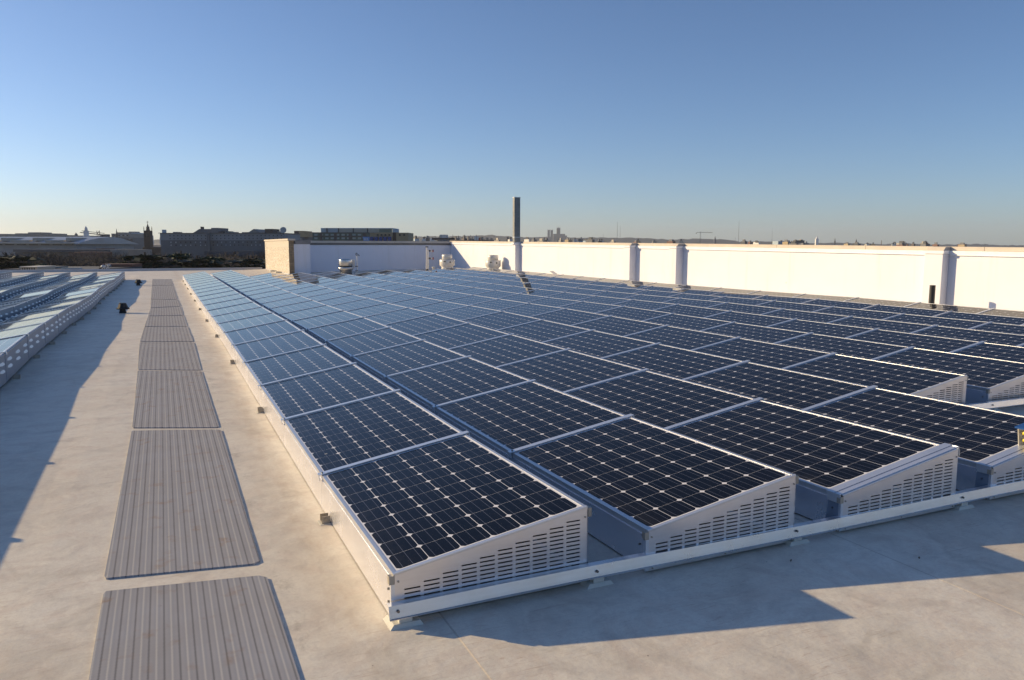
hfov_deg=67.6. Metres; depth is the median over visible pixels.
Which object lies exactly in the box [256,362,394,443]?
solar panel
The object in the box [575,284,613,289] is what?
solar panel
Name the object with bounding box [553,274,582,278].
solar panel
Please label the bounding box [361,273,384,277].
solar panel
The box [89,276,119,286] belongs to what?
solar panel
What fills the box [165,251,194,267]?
evergreen tree
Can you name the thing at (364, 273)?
solar panel
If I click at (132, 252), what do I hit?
city block
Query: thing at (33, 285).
solar panel
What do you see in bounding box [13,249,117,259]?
annex
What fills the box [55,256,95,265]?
bare tree
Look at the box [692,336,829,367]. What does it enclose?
solar panel
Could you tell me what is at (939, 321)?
solar panel
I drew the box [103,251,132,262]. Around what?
bare tree
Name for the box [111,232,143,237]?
city block
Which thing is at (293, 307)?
solar panel
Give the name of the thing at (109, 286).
solar panel
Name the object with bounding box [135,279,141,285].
roof vent
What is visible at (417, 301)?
solar panel
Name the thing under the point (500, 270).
solar panel
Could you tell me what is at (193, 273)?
solar panel
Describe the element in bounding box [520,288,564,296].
solar panel
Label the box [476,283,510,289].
solar panel
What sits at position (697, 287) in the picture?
solar panel
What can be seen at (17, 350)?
solar panel
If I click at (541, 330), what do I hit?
solar panel
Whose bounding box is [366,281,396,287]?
solar panel
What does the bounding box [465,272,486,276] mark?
solar panel
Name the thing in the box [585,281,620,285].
solar panel
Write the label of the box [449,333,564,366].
solar panel
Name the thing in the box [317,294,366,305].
solar panel
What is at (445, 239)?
dark station
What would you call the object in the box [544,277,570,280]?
solar panel
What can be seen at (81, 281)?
solar panel
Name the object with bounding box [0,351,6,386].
solar panel
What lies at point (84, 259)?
bare tree
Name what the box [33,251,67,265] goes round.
bare tree
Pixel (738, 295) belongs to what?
solar panel
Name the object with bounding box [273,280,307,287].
solar panel
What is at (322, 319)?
solar panel
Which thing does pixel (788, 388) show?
solar panel
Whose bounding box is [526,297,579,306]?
solar panel
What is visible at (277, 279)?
solar panel
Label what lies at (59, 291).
solar panel
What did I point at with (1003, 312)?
solar panel
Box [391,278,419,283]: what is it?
solar panel
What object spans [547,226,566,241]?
cathedral
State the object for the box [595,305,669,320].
solar panel
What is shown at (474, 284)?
solar panel
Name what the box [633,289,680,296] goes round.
solar panel
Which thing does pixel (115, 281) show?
solar panel
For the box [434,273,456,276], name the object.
solar panel
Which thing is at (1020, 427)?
junction box
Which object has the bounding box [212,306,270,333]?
solar panel
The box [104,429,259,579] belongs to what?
walkway mat
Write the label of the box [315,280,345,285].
solar panel
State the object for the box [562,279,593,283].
solar panel
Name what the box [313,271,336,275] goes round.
solar panel
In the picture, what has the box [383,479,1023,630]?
edge rail
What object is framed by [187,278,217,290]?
solar panel
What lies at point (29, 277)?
solar panel
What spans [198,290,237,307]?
solar panel
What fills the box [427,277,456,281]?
solar panel
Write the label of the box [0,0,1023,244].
sky
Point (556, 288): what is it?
solar panel
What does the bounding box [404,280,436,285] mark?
solar panel
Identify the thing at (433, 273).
solar panel
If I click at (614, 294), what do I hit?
solar panel
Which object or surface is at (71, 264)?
bare tree
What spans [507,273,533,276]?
solar panel
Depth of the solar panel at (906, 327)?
13.01 m
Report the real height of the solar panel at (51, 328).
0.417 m
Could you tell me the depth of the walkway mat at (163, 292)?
26.85 m
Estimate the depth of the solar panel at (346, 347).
10.89 m
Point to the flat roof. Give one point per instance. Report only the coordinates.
(880, 601)
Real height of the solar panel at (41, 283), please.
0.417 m
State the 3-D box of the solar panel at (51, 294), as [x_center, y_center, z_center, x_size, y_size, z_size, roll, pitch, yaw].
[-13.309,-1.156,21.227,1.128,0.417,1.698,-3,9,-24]
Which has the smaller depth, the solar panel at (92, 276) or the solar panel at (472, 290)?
the solar panel at (472, 290)
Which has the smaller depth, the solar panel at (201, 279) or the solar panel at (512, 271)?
the solar panel at (201, 279)
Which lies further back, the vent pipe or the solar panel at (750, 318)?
the vent pipe
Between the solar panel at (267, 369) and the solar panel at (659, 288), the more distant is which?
the solar panel at (659, 288)
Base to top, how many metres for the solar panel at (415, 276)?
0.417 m
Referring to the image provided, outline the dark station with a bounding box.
[432,235,487,240]
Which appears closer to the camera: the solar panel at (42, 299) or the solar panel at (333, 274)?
the solar panel at (42, 299)
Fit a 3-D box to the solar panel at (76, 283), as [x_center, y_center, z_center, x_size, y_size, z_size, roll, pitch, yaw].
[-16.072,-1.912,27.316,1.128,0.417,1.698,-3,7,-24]
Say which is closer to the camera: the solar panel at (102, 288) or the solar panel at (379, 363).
the solar panel at (379, 363)
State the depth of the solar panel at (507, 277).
30.33 m
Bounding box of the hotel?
[160,227,299,259]
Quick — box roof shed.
[20,266,54,269]
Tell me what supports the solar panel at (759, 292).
on the flat roof
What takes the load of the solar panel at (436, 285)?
on the flat roof
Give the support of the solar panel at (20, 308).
on the flat roof
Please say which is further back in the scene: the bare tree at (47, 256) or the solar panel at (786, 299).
the bare tree at (47, 256)
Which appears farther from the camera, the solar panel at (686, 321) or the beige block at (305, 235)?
the beige block at (305, 235)
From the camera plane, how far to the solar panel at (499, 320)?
13.66 m
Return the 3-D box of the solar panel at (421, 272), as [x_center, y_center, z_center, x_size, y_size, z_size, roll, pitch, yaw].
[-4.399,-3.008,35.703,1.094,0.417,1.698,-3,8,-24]
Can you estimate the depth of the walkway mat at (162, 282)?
33.92 m
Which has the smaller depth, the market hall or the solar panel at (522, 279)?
the solar panel at (522, 279)
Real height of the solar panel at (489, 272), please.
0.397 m
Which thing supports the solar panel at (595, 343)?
on the flat roof
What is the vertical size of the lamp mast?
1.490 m
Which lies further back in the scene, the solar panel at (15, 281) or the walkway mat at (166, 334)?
the solar panel at (15, 281)
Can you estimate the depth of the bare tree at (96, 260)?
178.33 m
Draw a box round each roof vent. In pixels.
[116,302,129,312]
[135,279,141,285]
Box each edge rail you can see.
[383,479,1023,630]
[965,398,1023,411]
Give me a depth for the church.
329.60 m
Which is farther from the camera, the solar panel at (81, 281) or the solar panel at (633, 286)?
the solar panel at (81, 281)
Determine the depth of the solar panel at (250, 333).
11.91 m
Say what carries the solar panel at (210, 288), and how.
on the flat roof
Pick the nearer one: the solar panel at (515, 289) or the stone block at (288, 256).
the solar panel at (515, 289)
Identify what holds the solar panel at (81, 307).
on the flat roof
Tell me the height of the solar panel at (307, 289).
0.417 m
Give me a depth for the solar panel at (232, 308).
16.54 m
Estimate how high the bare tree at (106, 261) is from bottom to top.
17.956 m
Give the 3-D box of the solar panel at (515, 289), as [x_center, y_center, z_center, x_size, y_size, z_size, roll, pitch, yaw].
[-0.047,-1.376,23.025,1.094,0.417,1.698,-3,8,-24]
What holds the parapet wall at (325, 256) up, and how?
on the flat roof
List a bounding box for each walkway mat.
[89,576,299,679]
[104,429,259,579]
[132,371,218,427]
[138,342,200,370]
[140,327,193,341]
[145,316,187,326]
[148,307,183,315]
[151,285,177,298]
[151,299,180,307]
[152,279,172,284]
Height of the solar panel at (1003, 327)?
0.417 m
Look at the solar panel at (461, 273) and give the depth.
34.87 m
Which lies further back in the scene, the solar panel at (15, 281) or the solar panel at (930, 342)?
the solar panel at (15, 281)
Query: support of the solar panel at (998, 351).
on the flat roof
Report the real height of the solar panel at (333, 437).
0.397 m
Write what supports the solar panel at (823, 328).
on the flat roof
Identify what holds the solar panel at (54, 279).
on the flat roof
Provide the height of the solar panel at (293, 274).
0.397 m
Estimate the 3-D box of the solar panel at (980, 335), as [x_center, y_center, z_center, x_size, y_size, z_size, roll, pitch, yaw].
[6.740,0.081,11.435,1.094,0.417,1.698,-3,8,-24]
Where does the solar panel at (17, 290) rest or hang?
on the flat roof
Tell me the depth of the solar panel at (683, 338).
11.30 m
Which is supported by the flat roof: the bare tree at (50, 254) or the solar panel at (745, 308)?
the solar panel at (745, 308)
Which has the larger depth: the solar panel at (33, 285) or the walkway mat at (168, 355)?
the solar panel at (33, 285)
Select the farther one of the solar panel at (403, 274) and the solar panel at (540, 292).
the solar panel at (403, 274)
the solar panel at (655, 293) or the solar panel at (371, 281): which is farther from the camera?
the solar panel at (371, 281)
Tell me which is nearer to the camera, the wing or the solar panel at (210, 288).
the solar panel at (210, 288)
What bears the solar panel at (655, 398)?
on the flat roof
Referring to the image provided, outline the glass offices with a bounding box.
[312,228,398,240]
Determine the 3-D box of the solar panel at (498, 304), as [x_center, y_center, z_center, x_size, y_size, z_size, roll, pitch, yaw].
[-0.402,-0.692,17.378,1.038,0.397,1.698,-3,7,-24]
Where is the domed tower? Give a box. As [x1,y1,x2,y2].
[83,226,89,236]
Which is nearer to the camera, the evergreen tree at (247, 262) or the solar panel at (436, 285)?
the solar panel at (436, 285)
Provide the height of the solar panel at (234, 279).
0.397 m
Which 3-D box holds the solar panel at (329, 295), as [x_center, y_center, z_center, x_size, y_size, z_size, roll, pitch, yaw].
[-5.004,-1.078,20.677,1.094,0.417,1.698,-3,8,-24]
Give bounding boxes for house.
[586,237,594,241]
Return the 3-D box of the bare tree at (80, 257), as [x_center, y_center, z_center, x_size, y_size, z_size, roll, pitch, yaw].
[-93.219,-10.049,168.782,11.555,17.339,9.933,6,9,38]
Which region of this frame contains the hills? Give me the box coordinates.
[154,235,1023,246]
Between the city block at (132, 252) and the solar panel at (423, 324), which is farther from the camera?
the city block at (132, 252)
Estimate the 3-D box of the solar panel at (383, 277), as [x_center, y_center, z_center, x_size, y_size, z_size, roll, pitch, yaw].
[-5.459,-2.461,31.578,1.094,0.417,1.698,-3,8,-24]
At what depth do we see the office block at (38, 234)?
520.27 m
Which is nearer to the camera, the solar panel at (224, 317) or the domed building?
the solar panel at (224, 317)
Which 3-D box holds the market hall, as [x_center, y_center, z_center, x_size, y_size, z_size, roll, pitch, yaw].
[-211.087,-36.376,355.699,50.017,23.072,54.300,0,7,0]
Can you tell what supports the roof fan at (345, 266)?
on the flat roof
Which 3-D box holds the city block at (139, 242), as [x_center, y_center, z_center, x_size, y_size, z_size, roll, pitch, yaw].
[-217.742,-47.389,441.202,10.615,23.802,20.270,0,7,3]
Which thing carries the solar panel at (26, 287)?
on the flat roof
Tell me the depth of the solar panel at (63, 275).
33.78 m
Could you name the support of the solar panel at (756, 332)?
on the flat roof
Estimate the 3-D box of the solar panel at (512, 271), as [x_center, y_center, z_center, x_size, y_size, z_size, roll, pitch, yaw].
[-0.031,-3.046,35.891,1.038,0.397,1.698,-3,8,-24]
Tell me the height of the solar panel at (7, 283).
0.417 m
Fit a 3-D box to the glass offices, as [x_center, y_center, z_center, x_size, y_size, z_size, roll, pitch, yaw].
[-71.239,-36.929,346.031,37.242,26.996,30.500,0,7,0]
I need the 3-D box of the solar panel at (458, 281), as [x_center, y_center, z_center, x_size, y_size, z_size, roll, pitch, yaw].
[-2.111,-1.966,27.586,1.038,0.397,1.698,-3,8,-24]
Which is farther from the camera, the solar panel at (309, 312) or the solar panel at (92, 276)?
the solar panel at (92, 276)
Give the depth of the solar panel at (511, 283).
26.72 m
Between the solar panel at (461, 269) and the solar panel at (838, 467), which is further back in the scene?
the solar panel at (461, 269)
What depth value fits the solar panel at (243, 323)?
13.47 m
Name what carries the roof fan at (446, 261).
on the flat roof
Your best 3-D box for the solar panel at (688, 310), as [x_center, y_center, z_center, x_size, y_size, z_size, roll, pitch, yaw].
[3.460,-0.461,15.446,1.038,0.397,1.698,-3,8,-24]
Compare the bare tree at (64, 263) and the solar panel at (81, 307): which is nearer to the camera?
the solar panel at (81, 307)
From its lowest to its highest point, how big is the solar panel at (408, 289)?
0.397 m
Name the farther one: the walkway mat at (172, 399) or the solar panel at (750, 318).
the solar panel at (750, 318)
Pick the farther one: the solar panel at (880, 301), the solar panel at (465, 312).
the solar panel at (880, 301)
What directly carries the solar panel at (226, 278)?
on the flat roof
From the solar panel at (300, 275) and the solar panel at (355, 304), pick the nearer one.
the solar panel at (355, 304)
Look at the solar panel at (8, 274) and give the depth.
36.00 m
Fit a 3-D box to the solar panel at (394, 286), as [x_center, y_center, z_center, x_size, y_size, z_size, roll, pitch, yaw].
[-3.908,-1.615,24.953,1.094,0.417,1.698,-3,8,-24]
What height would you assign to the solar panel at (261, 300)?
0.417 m
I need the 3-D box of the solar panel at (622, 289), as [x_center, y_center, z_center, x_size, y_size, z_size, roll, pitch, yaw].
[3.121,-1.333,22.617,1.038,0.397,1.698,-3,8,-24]
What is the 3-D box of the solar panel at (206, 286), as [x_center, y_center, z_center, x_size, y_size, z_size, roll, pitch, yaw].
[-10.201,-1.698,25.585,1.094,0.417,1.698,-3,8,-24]
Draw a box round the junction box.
[1015,423,1023,444]
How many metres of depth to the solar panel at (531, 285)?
25.22 m
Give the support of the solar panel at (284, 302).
on the flat roof
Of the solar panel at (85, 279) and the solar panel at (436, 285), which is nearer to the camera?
the solar panel at (436, 285)
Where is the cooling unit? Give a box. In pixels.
[99,264,110,268]
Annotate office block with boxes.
[0,234,27,236]
[15,232,74,236]
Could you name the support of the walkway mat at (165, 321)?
on the flat roof
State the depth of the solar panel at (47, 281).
29.05 m
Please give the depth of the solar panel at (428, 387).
7.81 m
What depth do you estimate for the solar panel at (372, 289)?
22.82 m
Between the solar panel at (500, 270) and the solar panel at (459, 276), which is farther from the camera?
the solar panel at (500, 270)
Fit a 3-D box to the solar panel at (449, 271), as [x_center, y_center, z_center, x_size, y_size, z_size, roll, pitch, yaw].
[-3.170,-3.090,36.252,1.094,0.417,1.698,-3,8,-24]
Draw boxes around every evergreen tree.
[0,253,45,268]
[118,252,173,268]
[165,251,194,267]
[174,255,225,267]
[198,254,230,267]
[226,256,265,268]
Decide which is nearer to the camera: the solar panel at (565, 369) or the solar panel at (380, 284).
the solar panel at (565, 369)
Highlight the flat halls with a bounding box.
[772,240,804,244]
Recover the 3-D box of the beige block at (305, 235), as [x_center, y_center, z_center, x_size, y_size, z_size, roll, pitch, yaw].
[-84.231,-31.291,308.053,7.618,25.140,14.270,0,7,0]
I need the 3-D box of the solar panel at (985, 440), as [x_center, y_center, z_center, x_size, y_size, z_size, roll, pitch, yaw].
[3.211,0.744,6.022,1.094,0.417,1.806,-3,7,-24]
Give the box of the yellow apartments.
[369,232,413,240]
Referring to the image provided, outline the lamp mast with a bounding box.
[425,246,433,270]
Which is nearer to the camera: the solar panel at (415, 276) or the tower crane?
the solar panel at (415, 276)
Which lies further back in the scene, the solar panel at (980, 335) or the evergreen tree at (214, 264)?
the evergreen tree at (214, 264)
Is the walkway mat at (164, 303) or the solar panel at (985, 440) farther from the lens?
the walkway mat at (164, 303)
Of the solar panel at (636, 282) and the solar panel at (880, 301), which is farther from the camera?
the solar panel at (636, 282)
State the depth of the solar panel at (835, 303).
17.19 m
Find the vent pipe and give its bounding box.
[928,285,935,303]
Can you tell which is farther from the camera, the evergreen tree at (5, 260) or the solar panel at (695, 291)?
the evergreen tree at (5, 260)
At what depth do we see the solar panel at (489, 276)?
31.81 m
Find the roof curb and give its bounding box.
[0,267,261,272]
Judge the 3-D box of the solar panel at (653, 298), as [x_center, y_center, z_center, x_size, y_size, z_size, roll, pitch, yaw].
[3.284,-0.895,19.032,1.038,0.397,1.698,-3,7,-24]
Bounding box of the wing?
[2,263,141,269]
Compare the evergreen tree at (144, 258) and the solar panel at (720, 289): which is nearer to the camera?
the solar panel at (720, 289)
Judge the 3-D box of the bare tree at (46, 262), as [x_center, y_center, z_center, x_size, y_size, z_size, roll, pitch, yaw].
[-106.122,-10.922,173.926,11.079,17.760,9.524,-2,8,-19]
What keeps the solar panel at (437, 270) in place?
on the flat roof
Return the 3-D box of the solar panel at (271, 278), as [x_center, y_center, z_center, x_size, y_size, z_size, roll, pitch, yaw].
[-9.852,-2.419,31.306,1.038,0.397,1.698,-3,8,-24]
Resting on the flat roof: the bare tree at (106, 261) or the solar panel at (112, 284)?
the solar panel at (112, 284)
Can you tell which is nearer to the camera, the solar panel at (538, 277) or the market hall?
the solar panel at (538, 277)
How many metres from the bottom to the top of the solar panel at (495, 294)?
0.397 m
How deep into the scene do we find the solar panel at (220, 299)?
19.57 m
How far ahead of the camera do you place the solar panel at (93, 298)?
20.61 m
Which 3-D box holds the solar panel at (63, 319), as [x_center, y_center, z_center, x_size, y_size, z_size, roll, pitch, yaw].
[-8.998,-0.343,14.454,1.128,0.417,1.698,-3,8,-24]
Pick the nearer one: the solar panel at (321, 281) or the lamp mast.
the solar panel at (321, 281)
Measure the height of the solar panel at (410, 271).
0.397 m
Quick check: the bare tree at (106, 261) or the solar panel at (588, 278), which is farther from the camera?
the bare tree at (106, 261)
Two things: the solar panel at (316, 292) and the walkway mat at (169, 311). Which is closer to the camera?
the walkway mat at (169, 311)
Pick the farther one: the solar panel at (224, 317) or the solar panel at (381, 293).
the solar panel at (381, 293)
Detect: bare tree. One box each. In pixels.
[22,254,64,265]
[28,250,63,261]
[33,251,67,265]
[34,257,94,265]
[45,256,80,265]
[54,256,87,265]
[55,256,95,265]
[64,257,101,265]
[75,253,92,263]
[84,255,118,265]
[85,253,111,264]
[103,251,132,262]
[223,252,265,265]
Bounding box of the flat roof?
[0,269,1023,679]
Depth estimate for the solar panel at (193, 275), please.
34.79 m
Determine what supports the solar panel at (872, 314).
on the flat roof
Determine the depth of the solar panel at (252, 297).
21.61 m
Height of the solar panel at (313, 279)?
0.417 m
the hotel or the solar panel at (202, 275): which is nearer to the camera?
the solar panel at (202, 275)
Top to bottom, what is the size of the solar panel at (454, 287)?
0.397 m
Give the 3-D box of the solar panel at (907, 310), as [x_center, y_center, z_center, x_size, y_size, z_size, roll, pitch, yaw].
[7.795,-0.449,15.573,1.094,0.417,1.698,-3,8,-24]
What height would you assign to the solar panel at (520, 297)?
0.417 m
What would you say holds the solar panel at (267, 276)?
on the flat roof
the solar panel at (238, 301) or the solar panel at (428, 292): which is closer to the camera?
the solar panel at (238, 301)
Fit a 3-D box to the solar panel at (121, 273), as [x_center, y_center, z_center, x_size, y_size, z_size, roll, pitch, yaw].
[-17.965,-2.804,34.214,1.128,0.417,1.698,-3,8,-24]
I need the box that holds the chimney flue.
[511,197,520,243]
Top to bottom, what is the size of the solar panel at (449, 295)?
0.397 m
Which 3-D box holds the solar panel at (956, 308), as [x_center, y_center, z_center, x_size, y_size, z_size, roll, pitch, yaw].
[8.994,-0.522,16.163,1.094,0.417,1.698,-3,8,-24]
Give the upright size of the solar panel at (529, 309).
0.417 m
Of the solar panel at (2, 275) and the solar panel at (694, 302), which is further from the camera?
the solar panel at (2, 275)
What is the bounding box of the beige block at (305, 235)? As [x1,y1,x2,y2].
[294,231,311,240]
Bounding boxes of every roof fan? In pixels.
[338,259,354,274]
[439,254,454,268]
[485,255,500,268]
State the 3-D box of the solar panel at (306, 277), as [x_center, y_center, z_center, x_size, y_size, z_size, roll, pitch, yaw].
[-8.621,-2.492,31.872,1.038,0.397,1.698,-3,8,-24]
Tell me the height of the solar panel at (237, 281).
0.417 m
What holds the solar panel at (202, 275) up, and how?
on the flat roof
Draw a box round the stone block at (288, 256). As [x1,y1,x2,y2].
[264,239,310,273]
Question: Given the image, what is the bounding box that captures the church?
[143,221,160,254]
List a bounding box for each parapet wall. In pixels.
[310,241,450,271]
[450,241,1023,310]
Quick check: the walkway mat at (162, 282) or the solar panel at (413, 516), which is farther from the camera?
the walkway mat at (162, 282)
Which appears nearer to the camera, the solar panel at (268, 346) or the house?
the solar panel at (268, 346)
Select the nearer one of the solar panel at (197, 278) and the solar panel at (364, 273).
the solar panel at (197, 278)
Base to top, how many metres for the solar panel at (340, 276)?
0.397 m
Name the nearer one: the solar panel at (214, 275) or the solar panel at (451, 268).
the solar panel at (214, 275)
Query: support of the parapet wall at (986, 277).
on the flat roof
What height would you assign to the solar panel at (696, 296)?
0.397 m
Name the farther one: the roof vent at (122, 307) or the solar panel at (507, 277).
the solar panel at (507, 277)
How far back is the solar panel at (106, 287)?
25.24 m
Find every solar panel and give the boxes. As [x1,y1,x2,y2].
[0,272,5,279]
[0,277,19,284]
[0,279,11,286]
[0,283,30,292]
[0,285,21,296]
[0,288,11,301]
[0,293,47,305]
[0,297,38,310]
[0,301,27,315]
[0,305,14,321]
[0,307,69,333]
[0,314,58,344]
[0,322,45,358]
[0,333,28,380]
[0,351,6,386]
[1,273,32,280]
[1,275,26,282]
[2,281,38,289]
[5,271,11,277]
[5,288,55,301]
[8,272,38,278]
[12,303,77,325]
[16,278,51,285]
[17,280,44,287]
[18,286,62,297]
[22,276,56,283]
[25,298,84,319]
[28,283,68,292]
[29,274,61,281]
[36,281,74,289]
[38,273,65,279]
[40,295,91,313]
[43,280,79,286]
[49,291,96,309]
[50,278,83,285]
[57,287,100,303]
[59,276,87,283]
[61,274,90,281]
[65,284,105,299]
[66,272,94,280]
[69,282,108,295]
[78,280,111,292]
[81,279,114,290]
[86,277,117,288]
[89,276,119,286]
[93,274,122,284]
[96,272,123,281]
[182,272,207,281]
[183,271,204,279]
[185,273,209,283]
[185,275,211,285]
[186,276,213,286]
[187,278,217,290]
[190,280,220,291]
[190,282,224,295]
[192,284,228,298]
[194,287,233,303]
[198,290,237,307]
[199,293,244,313]
[204,297,251,318]
[205,301,259,325]
[210,270,231,275]
[212,271,234,276]
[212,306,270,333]
[214,272,237,278]
[215,312,283,343]
[217,273,242,279]
[219,274,245,281]
[222,276,250,283]
[223,319,300,358]
[225,278,254,285]
[229,279,261,288]
[229,329,322,377]
[232,281,266,290]
[236,283,272,293]
[242,286,280,296]
[242,343,352,403]
[246,289,289,300]
[249,273,273,277]
[254,274,280,279]
[254,292,299,305]
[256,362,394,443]
[257,275,284,280]
[260,295,311,310]
[263,277,291,282]
[268,299,325,315]
[269,278,299,285]
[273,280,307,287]
[278,304,341,322]
[280,389,461,504]
[281,282,315,290]
[282,272,305,276]
[287,285,326,293]
[289,273,311,278]
[291,310,362,332]
[294,275,318,279]
[297,287,337,296]
[301,276,326,281]
[306,290,349,300]
[306,316,388,344]
[309,278,335,283]
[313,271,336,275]
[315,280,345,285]
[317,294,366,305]
[317,431,591,613]
[322,272,342,276]
[323,282,355,288]
[325,326,420,361]
[326,274,353,278]
[330,298,385,310]
[334,284,370,291]
[336,275,362,280]
[345,277,372,282]
[346,286,385,294]
[347,302,406,316]
[350,339,464,382]
[353,272,374,275]
[355,279,384,284]
[358,289,400,298]
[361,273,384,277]
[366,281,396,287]
[366,307,433,323]
[371,275,396,279]
[373,270,393,273]
[373,292,420,302]
[376,283,412,289]
[380,276,405,281]
[383,271,404,274]
[383,355,529,413]
[384,313,467,334]
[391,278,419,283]
[391,285,428,293]
[391,296,442,307]
[392,272,413,276]
[401,269,421,272]
[403,274,428,278]
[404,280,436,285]
[407,288,448,296]
[411,300,467,312]
[412,270,429,273]
[413,322,508,348]
[414,275,439,279]
[420,282,452,287]
[421,272,445,275]
[425,291,470,300]
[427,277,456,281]
[428,268,445,271]
[432,379,623,460]
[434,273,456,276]
[434,284,473,290]
[436,305,499,319]
[439,270,459,273]
[441,279,472,284]
[444,267,462,269]
[446,275,474,278]
[446,294,496,304]
[449,271,472,274]
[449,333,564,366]
[453,287,491,294]
[454,268,473,270]
[458,281,491,286]
[461,276,490,280]
[461,310,539,329]
[464,269,485,272]
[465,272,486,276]
[466,267,484,269]
[471,298,525,309]
[475,290,518,297]
[476,278,506,282]
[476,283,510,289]
[477,274,502,277]
[478,268,496,270]
[478,270,498,273]
[492,269,511,271]
[493,272,516,275]
[493,276,521,279]
[495,280,527,285]
[496,348,641,391]
[497,286,534,292]
[497,293,546,301]
[497,319,590,341]
[499,302,563,315]
[507,270,525,272]
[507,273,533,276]
[507,414,798,571]
[511,277,540,281]
[515,282,548,287]
[519,271,541,274]
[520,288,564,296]
[524,275,549,278]
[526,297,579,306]
[528,279,561,284]
[529,308,608,324]
[535,285,574,291]
[538,273,560,276]
[543,329,653,357]
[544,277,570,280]
[545,292,594,299]
[550,281,585,286]
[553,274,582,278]
[558,301,619,312]
[560,288,603,294]
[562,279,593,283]
[563,368,754,427]
[572,276,601,280]
[572,315,663,335]
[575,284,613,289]
[577,295,631,303]
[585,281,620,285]
[590,291,638,297]
[593,278,628,282]
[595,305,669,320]
[601,342,741,378]
[603,287,643,292]
[611,299,673,309]
[612,283,647,288]
[618,280,654,284]
[624,294,676,301]
[625,325,734,349]
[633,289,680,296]
[640,285,683,291]
[642,313,730,330]
[646,282,684,287]
[654,303,728,316]
[663,297,724,306]
[665,397,959,531]
[668,293,722,299]
[672,288,719,294]
[674,285,718,290]
[682,360,868,409]
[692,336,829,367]
[699,321,807,342]
[703,310,791,326]
[705,302,781,313]
[708,287,758,293]
[708,296,772,304]
[711,291,763,298]
[747,290,800,296]
[752,295,813,302]
[756,300,829,311]
[760,308,847,322]
[766,318,872,337]
[775,332,906,358]
[782,352,967,403]
[793,293,854,300]
[801,385,1023,499]
[802,298,875,308]
[812,306,900,318]
[827,316,932,332]
[844,297,916,306]
[845,328,978,351]
[862,304,947,315]
[870,346,1023,407]
[881,313,986,328]
[903,302,990,312]
[910,324,1023,345]
[933,310,1023,324]
[950,341,1023,362]
[968,321,1023,334]
[977,308,1023,317]
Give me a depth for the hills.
4197.68 m
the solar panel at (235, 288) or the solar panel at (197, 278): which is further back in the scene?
the solar panel at (197, 278)
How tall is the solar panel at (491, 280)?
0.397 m
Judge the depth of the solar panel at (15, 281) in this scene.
29.43 m
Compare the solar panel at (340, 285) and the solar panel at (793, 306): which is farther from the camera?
the solar panel at (340, 285)
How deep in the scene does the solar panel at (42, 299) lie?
19.88 m
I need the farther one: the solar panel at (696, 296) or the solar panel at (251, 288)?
the solar panel at (251, 288)
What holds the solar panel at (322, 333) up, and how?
on the flat roof
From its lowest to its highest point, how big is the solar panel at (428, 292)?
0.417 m
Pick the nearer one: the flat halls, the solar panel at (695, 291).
the solar panel at (695, 291)
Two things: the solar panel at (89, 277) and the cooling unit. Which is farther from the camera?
the cooling unit
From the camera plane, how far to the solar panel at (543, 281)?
27.26 m
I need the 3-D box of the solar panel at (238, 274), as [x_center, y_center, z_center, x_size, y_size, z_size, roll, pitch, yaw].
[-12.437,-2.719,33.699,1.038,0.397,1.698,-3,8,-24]
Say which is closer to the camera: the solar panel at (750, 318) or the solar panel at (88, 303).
the solar panel at (750, 318)
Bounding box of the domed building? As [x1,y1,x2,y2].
[67,233,99,236]
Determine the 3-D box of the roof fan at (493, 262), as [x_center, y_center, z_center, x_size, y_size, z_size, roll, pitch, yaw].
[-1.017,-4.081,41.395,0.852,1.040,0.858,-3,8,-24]
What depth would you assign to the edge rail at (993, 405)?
7.75 m
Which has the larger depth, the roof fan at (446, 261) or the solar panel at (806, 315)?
the roof fan at (446, 261)
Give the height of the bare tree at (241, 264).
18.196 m
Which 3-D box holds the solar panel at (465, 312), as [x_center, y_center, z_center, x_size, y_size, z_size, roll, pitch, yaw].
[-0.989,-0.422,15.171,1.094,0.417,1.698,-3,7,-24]
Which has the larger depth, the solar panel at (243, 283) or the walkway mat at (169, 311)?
the solar panel at (243, 283)
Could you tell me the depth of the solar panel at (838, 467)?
5.01 m
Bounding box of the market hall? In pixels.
[0,237,136,255]
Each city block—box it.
[69,251,111,262]
[110,249,151,257]
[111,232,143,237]
[121,237,143,248]
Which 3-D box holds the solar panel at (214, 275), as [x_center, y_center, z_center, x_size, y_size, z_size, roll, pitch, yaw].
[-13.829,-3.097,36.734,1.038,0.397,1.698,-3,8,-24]
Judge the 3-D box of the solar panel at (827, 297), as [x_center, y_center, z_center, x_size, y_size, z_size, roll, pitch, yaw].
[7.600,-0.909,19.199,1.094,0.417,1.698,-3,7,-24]
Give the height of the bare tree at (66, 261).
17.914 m
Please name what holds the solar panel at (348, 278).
on the flat roof
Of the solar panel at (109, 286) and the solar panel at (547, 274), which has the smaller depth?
the solar panel at (109, 286)
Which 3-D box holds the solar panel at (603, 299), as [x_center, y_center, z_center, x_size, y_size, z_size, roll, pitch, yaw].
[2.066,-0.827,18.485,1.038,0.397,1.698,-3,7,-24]
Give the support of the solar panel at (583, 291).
on the flat roof
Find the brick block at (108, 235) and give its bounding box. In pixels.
[100,234,132,241]
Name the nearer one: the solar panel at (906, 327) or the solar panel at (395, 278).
the solar panel at (906, 327)
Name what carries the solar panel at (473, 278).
on the flat roof
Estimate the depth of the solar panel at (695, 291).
21.76 m
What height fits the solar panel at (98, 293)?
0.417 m
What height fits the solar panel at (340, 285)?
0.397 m
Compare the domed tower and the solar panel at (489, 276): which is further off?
the domed tower
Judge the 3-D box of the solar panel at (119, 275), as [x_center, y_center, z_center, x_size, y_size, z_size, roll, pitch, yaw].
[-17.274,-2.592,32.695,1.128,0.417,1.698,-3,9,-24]
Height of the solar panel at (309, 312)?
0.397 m

